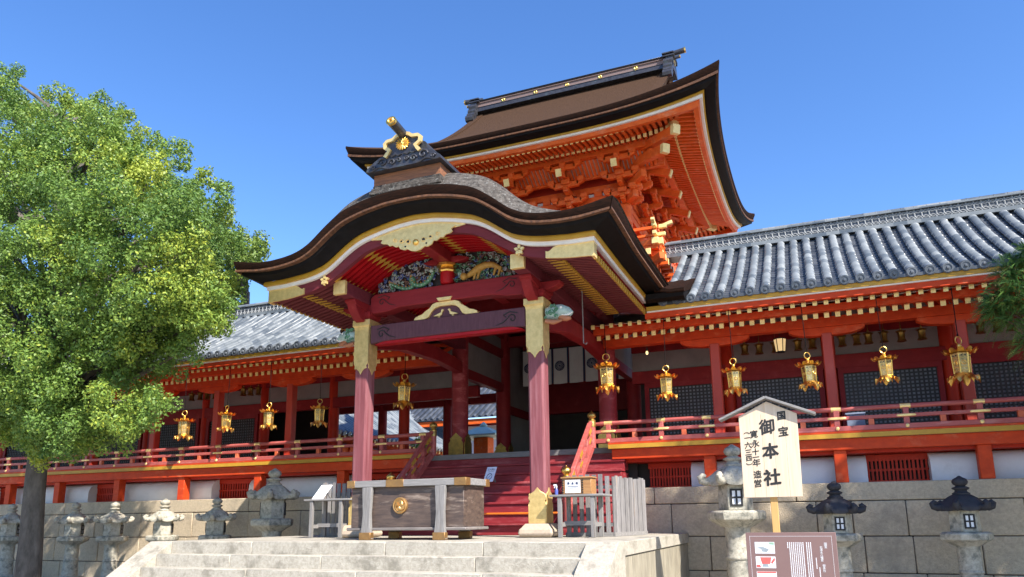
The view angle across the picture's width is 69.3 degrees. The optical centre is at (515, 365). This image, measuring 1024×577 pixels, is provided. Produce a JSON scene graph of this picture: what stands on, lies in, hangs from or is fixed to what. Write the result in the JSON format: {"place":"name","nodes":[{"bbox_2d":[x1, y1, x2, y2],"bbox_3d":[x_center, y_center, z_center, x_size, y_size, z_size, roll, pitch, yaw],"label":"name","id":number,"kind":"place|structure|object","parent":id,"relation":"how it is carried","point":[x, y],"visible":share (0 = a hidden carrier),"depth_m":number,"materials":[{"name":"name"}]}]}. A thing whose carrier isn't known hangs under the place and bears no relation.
{"place":"outdoors","nodes":[
{"label":"outdoors","id":0,"kind":"place"},
{"bbox_2d":[106,533,689,576],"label":"stone platform","id":1,"kind":"structure","parent":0,"point":[657,555],"depth_m":11.29,"materials":[{"name":"stone"}]},
{"bbox_2d":[304,498,351,537],"bbox_3d":[-3.572,3.001,14.529,1.050,0.740,0.530,-5,-13,22],"label":"side table","id":2,"kind":"object","parent":1,"relation":"on","point":[340,525],"visible":0.83,"depth_m":14.44,"materials":[{"name":"grey wood"}]},
{"bbox_2d":[312,485,332,498],"bbox_3d":[-3.802,2.528,14.736,0.247,0.285,0.416,-12,-16,43],"label":"notice paper","id":3,"kind":"object","parent":2,"relation":"on","point":[322,492],"visible":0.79,"depth_m":14.71,"materials":[{"name":"white paper"}]},
{"bbox_2d":[320,483,351,536],"bbox_3d":[-3.571,2.927,15.051,0.820,1.095,0.120,-5,-13,22],"label":"slatted fence","id":4,"kind":"object","parent":1,"relation":"on","point":[335,505],"visible":0.45,"depth_m":15.03,"materials":[{"name":"grey wood"}]},
{"bbox_2d":[347,477,489,539],"bbox_3d":[-1.674,2.477,12.721,2.286,0.991,1.042,-5,-13,22],"label":"offering box","id":5,"kind":"object","parent":1,"relation":"on","point":[440,507],"visible":0.99,"depth_m":12.35,"materials":[{"name":"brown wood"}]},
{"bbox_2d":[233,47,754,537],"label":"shrine gate","id":6,"kind":"structure","parent":1,"relation":"on","point":[491,239],"depth_m":15.79,"materials":[{"name":"red wood"}]},
{"bbox_2d":[484,467,496,481],"bbox_3d":[-0.529,2.403,16.275,0.313,0.333,0.208,9,-15,-38],"label":"stair notice","id":7,"kind":"object","parent":6,"relation":"on","point":[490,473],"visible":0.98,"depth_m":16.26,"materials":[{"name":"white paper"}]},
{"bbox_2d":[484,512,562,514],"bbox_3d":[-0.804,2.995,14.904,3.700,0.042,0.044,-5,-13,22],"label":"barrier pole","id":8,"kind":"object","parent":6,"relation":"on","point":[513,513],"visible":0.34,"depth_m":14.61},
{"bbox_2d":[520,345,623,386],"bbox_3d":[1.818,-0.044,22.214,3.600,1.130,0.098,-5,-13,22],"label":"curtain","id":9,"kind":"object","parent":6,"relation":"hanging from","point":[576,363],"visible":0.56,"depth_m":22.31,"materials":[{"name":"white fabric"}]},
{"bbox_2d":[581,289,586,343],"bbox_3d":[1.341,-0.963,14.401,0.087,1.159,0.022,-5,-13,22],"label":"hook rod","id":10,"kind":"object","parent":6,"relation":"hanging from","point":[582,318],"visible":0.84,"depth_m":14.39,"materials":[{"name":"black metal"}]},
{"bbox_2d":[549,494,611,537],"bbox_3d":[1.131,2.578,12.683,0.950,0.715,0.580,-5,-13,22],"label":"side table","id":11,"kind":"object","parent":1,"relation":"on","point":[593,523],"visible":1,"depth_m":12.61,"materials":[{"name":"grey wood"}]},
{"bbox_2d":[553,484,557,494],"bbox_3d":[0.701,2.155,12.827,0.082,0.178,0.064,-5,-13,22],"label":"spray bottle","id":12,"kind":"object","parent":11,"relation":"on","point":[556,489],"visible":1,"depth_m":12.81,"materials":[{"name":"blue plastic"}]},
{"bbox_2d":[560,476,596,493],"bbox_3d":[1.098,2.081,12.784,0.560,0.295,0.345,-5,-13,22],"label":"donation box","id":13,"kind":"object","parent":11,"relation":"on","point":[580,485],"visible":1,"depth_m":12.64,"materials":[{"name":"beige wood"}]},
{"bbox_2d":[566,474,612,536],"bbox_3d":[1.300,2.486,13.144,0.840,1.078,0.120,-5,-13,22],"label":"slatted fence","id":14,"kind":"object","parent":1,"relation":"on","point":[600,487],"visible":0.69,"depth_m":13.06,"materials":[{"name":"grey wood"}]},
{"bbox_2d":[610,476,647,535],"bbox_3d":[2.052,2.564,13.492,0.120,1.048,1.313,-9,-14,34],"label":"slatted fence","id":15,"kind":"object","parent":1,"relation":"on","point":[629,506],"visible":1,"depth_m":13.39,"materials":[{"name":"grey wood"}]},
{"bbox_2d":[341,387,495,450],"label":"hall","id":16,"kind":"structure","parent":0,"point":[474,411],"depth_m":38.32,"materials":[{"name":"grey tile"}]},
{"bbox_2d":[468,422,495,453],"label":"copper lantern house","id":17,"kind":"structure","parent":0,"point":[483,436],"depth_m":29.89,"materials":[{"name":"wood"}]},
{"bbox_2d":[0,0,1023,433],"label":"sky","id":18,"kind":"structure","parent":0,"point":[829,108],"materials":[{"name":"blue"}]},
{"label":"ground","id":19,"kind":"structure","parent":0,"visible":0},
{"bbox_2d":[0,504,20,576],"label":"stone lantern","id":20,"kind":"object","parent":19,"relation":"on","point":[9,528],"visible":0.88,"depth_m":21.07,"materials":[{"name":"grey stone"}]},
{"bbox_2d":[54,502,93,576],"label":"stone lantern","id":21,"kind":"object","parent":19,"relation":"on","point":[73,538],"visible":1,"depth_m":20.11,"materials":[{"name":"grey stone"}]},
{"bbox_2d":[93,501,134,576],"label":"stone lantern","id":22,"kind":"object","parent":19,"relation":"on","point":[111,539],"visible":1,"depth_m":19.57,"materials":[{"name":"grey stone"}]},
{"bbox_2d":[0,61,248,576],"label":"broadleaf tree","id":23,"kind":"object","parent":19,"relation":"on","point":[52,396],"visible":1,"depth_m":13.77,"materials":[{"name":"green plant"}]},
{"bbox_2d":[143,499,184,541],"bbox_3d":[-9.092,4.553,19.067,1.034,2.200,0.921,-5,-13,22],"label":"stone lantern","id":24,"kind":"object","parent":19,"relation":"on","point":[164,518],"visible":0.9,"depth_m":18.97,"materials":[{"name":"grey stone"}]},
{"bbox_2d":[195,497,236,539],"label":"stone lantern","id":25,"kind":"object","parent":19,"relation":"on","point":[216,517],"visible":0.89,"depth_m":18.33,"materials":[{"name":"grey stone"}]},
{"bbox_2d":[169,211,273,306],"bbox_3d":[-14.784,0.406,34.272,8.618,16.601,4.360,-5,-13,22],"label":"broadleaf tree","id":26,"kind":"object","parent":19,"relation":"on","point":[258,250],"visible":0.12,"depth_m":33.50,"materials":[{"name":"green plant"}]},
{"bbox_2d":[246,468,299,536],"bbox_3d":[-5.865,3.927,17.849,1.344,2.860,1.198,-5,-13,22],"label":"stone lantern","id":27,"kind":"object","parent":19,"relation":"on","point":[274,494],"visible":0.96,"depth_m":17.69,"materials":[{"name":"grey stone"}]},
{"bbox_2d":[338,411,442,454],"bbox_3d":[-5.489,5.655,37.178,5.468,7.286,20.000,-5,-13,22],"label":"corridor","id":28,"kind":"object","parent":19,"relation":"on","point":[346,423],"visible":0.13,"depth_m":33.62,"materials":[{"name":"white paint"}]},
{"bbox_2d":[411,436,440,454],"bbox_3d":[-3.726,5.280,29.590,1.793,4.912,1.456,-5,-13,22],"label":"court shrub","id":29,"kind":"object","parent":19,"relation":"on","point":[417,445],"visible":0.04,"depth_m":29.54,"materials":[{"name":"green plant"}]},
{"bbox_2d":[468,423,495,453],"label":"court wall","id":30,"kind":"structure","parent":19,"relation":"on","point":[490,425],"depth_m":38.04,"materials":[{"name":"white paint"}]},
{"bbox_2d":[0,478,1023,576],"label":"retaining wall","id":31,"kind":"structure","parent":19,"relation":"on","point":[900,526],"depth_m":14.42,"materials":[{"name":"stone"}]},
{"bbox_2d":[0,301,495,504],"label":"shrine corridor","id":32,"kind":"object","parent":31,"relation":"on","point":[209,460],"visible":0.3,"depth_m":21.46,"materials":[{"name":"red wood"}]},
{"bbox_2d":[173,379,194,440],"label":"hanging lantern","id":33,"kind":"object","parent":32,"relation":"hanging from","point":[183,426],"visible":1,"depth_m":20.33,"materials":[{"name":"metal"}]},
{"bbox_2d":[188,391,194,400],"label":"lantern","id":34,"kind":"object","parent":32,"relation":"hanging from","point":[191,396],"visible":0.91,"depth_m":23.70,"materials":[{"name":"gold metal"}]},
{"bbox_2d":[197,392,203,399],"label":"lantern","id":35,"kind":"object","parent":32,"relation":"hanging from","point":[200,394],"visible":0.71,"depth_m":23.57,"materials":[{"name":"gold metal"}]},
{"bbox_2d":[204,393,209,399],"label":"lantern","id":36,"kind":"object","parent":32,"relation":"hanging from","point":[207,396],"visible":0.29,"depth_m":23.45,"materials":[{"name":"gold metal"}]},
{"bbox_2d":[217,367,236,432],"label":"hanging lantern","id":37,"kind":"object","parent":32,"relation":"hanging from","point":[226,416],"visible":1,"depth_m":19.84,"materials":[{"name":"gold metal"}]},
{"bbox_2d":[240,385,246,395],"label":"lantern","id":38,"kind":"object","parent":32,"relation":"hanging from","point":[243,391],"visible":0.89,"depth_m":22.85,"materials":[{"name":"gold metal"}]},
{"bbox_2d":[247,386,254,395],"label":"lantern","id":39,"kind":"object","parent":32,"relation":"hanging from","point":[250,390],"visible":0.92,"depth_m":22.80,"materials":[{"name":"gold metal"}]},
{"bbox_2d":[255,384,261,394],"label":"lantern","id":40,"kind":"object","parent":32,"relation":"hanging from","point":[258,390],"visible":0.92,"depth_m":22.75,"materials":[{"name":"gold metal"}]},
{"bbox_2d":[259,362,278,430],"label":"hanging lantern","id":41,"kind":"object","parent":32,"relation":"hanging from","point":[268,416],"visible":1,"depth_m":19.31,"materials":[{"name":"gold metal"}]},
{"bbox_2d":[310,364,328,427],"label":"hanging lantern","id":42,"kind":"object","parent":32,"relation":"hanging from","point":[319,415],"visible":1,"depth_m":18.71,"materials":[{"name":"gold metal"}]},
{"bbox_2d":[392,354,415,409],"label":"hanging lantern","id":43,"kind":"object","parent":32,"relation":"hanging from","point":[403,393],"visible":1,"depth_m":17.85,"materials":[{"name":"gold metal"}]},
{"bbox_2d":[591,190,1023,487],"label":"shrine corridor","id":44,"kind":"object","parent":31,"relation":"on","point":[910,266],"visible":0.88,"depth_m":16.04,"materials":[{"name":"red wood"}]},
{"bbox_2d":[593,324,619,394],"bbox_3d":[1.977,-0.159,16.187,0.581,1.567,0.581,-3,-13,7],"label":"hanging lantern","id":45,"kind":"object","parent":44,"relation":"hanging from","point":[606,368],"visible":1,"depth_m":16.00,"materials":[{"name":"gold metal"}]},
{"bbox_2d":[654,318,677,401],"bbox_3d":[3.168,-0.155,15.674,0.491,1.810,0.491,-3,-11,13],"label":"hanging lantern","id":46,"kind":"object","parent":44,"relation":"hanging from","point":[666,385],"visible":1,"depth_m":15.48,"materials":[{"name":"gold metal"}]},
{"bbox_2d":[721,310,747,396],"bbox_3d":[4.429,-0.276,15.154,0.510,1.811,0.510,-9,-12,32],"label":"hanging lantern","id":47,"kind":"object","parent":44,"relation":"hanging from","point":[734,378],"visible":1,"depth_m":14.97,"materials":[{"name":"gold metal"}]},
{"bbox_2d":[739,342,748,354],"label":"lantern","id":48,"kind":"object","parent":44,"relation":"hanging from","point":[744,347],"visible":0.9,"depth_m":17.37,"materials":[{"name":"gold metal"}]},
{"bbox_2d":[754,337,763,354],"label":"lantern","id":49,"kind":"object","parent":44,"relation":"hanging from","point":[758,345],"visible":0.98,"depth_m":17.31,"materials":[{"name":"gold metal"}]},
{"bbox_2d":[770,335,775,352],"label":"lantern","id":50,"kind":"object","parent":44,"relation":"hanging from","point":[773,347],"visible":0.27,"depth_m":17.18,"materials":[{"name":"gold metal"}]},
{"bbox_2d":[773,334,785,352],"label":"paper lantern","id":51,"kind":"object","parent":44,"relation":"hanging from","point":[780,344],"visible":0.91,"depth_m":16.78,"materials":[{"name":"beige paper"}]},
{"bbox_2d":[792,338,802,350],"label":"lantern","id":52,"kind":"object","parent":44,"relation":"hanging from","point":[797,342],"visible":0.87,"depth_m":16.98,"materials":[{"name":"gold metal"}]},
{"bbox_2d":[795,303,823,391],"bbox_3d":[5.747,-0.397,14.667,0.496,1.800,0.495,0,-13,-8],"label":"hanging lantern","id":53,"kind":"object","parent":44,"relation":"hanging from","point":[808,370],"visible":1,"depth_m":14.47,"materials":[{"name":"gold metal"}]},
{"bbox_2d":[807,338,816,349],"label":"lantern","id":54,"kind":"object","parent":44,"relation":"hanging from","point":[812,344],"visible":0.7,"depth_m":16.84,"materials":[{"name":"gold metal"}]},
{"bbox_2d":[836,335,846,346],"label":"lantern","id":55,"kind":"object","parent":44,"relation":"hanging from","point":[841,339],"visible":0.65,"depth_m":16.61,"materials":[{"name":"gold metal"}]},
{"bbox_2d":[845,412,865,425],"bbox_3d":[6.907,1.194,15.025,0.380,0.438,0.270,-5,-13,22],"label":"storage box","id":56,"kind":"object","parent":44,"relation":"on","point":[854,422],"visible":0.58,"depth_m":14.94,"materials":[{"name":"white plastic"}]},
{"bbox_2d":[851,332,860,345],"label":"lantern","id":57,"kind":"object","parent":44,"relation":"hanging from","point":[856,338],"visible":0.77,"depth_m":16.49,"materials":[{"name":"gold metal"}]},
{"bbox_2d":[862,328,873,344],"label":"lantern","id":58,"kind":"object","parent":44,"relation":"hanging from","point":[868,336],"visible":0.95,"depth_m":16.39,"materials":[{"name":"gold metal"}]},
{"bbox_2d":[878,324,888,342],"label":"lantern","id":59,"kind":"object","parent":44,"relation":"hanging from","point":[883,334],"visible":0.94,"depth_m":16.27,"materials":[{"name":"gold metal"}]},
{"bbox_2d":[871,294,899,384],"bbox_3d":[6.987,-0.525,14.145,0.476,1.788,0.476,-6,-12,19],"label":"hanging lantern","id":60,"kind":"object","parent":44,"relation":"hanging from","point":[885,366],"visible":1,"depth_m":13.96,"materials":[{"name":"gold metal"}]},
{"bbox_2d":[895,322,906,341],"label":"lantern","id":61,"kind":"object","parent":44,"relation":"hanging from","point":[900,334],"visible":0.95,"depth_m":16.22,"materials":[{"name":"gold metal"}]},
{"bbox_2d":[915,325,926,340],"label":"lantern","id":62,"kind":"object","parent":44,"relation":"hanging from","point":[921,333],"visible":0.9,"depth_m":16.07,"materials":[{"name":"gold metal"}]},
{"bbox_2d":[941,287,980,385],"bbox_3d":[8.174,-0.580,13.704,0.591,1.888,0.591,4,-13,-17],"label":"hanging lantern","id":63,"kind":"object","parent":44,"relation":"hanging from","point":[961,360],"visible":1,"depth_m":13.50,"materials":[{"name":"gold metal"}]},
{"bbox_2d":[974,322,986,333],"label":"lantern","id":64,"kind":"object","parent":44,"relation":"hanging from","point":[983,331],"visible":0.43,"depth_m":15.66,"materials":[{"name":"gold metal"}]},
{"bbox_2d":[991,319,1001,332],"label":"lantern","id":65,"kind":"object","parent":44,"relation":"hanging from","point":[996,326],"visible":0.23,"depth_m":15.53,"materials":[{"name":"gold metal"}]},
{"bbox_2d":[1006,319,1015,331],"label":"lantern","id":66,"kind":"object","parent":44,"relation":"hanging from","point":[1010,328],"visible":0.13,"depth_m":15.45,"materials":[{"name":"gold metal"}]},
{"bbox_2d":[697,444,765,576],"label":"stone lantern","id":67,"kind":"object","parent":19,"relation":"on","point":[736,516],"visible":0.78,"depth_m":13.57,"materials":[{"name":"grey stone"}]},
{"bbox_2d":[719,396,815,531],"bbox_3d":[3.731,2.102,10.694,1.361,3.324,0.220,-5,-13,22],"label":"signboard","id":68,"kind":"object","parent":19,"relation":"on","point":[770,452],"visible":1,"depth_m":10.84,"materials":[{"name":"white wood"}]},
{"bbox_2d":[745,532,839,576],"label":"information board","id":69,"kind":"object","parent":19,"relation":"on","point":[792,554],"visible":1,"depth_m":7.76,"materials":[{"name":"brown metal"}]},
{"bbox_2d":[806,481,866,576],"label":"stone lantern","id":70,"kind":"object","parent":19,"relation":"on","point":[835,509],"visible":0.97,"depth_m":13.02,"materials":[{"name":"grey stone"}]},
{"bbox_2d":[929,476,996,576],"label":"stone lantern","id":71,"kind":"object","parent":19,"relation":"on","point":[966,537],"visible":1,"depth_m":12.30,"materials":[{"name":"grey stone"}]},
{"bbox_2d":[968,241,1023,379],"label":"conifer tree","id":72,"kind":"object","parent":19,"relation":"on","point":[1006,303],"visible":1,"depth_m":11.67,"materials":[{"name":"green plant"}]}
]}

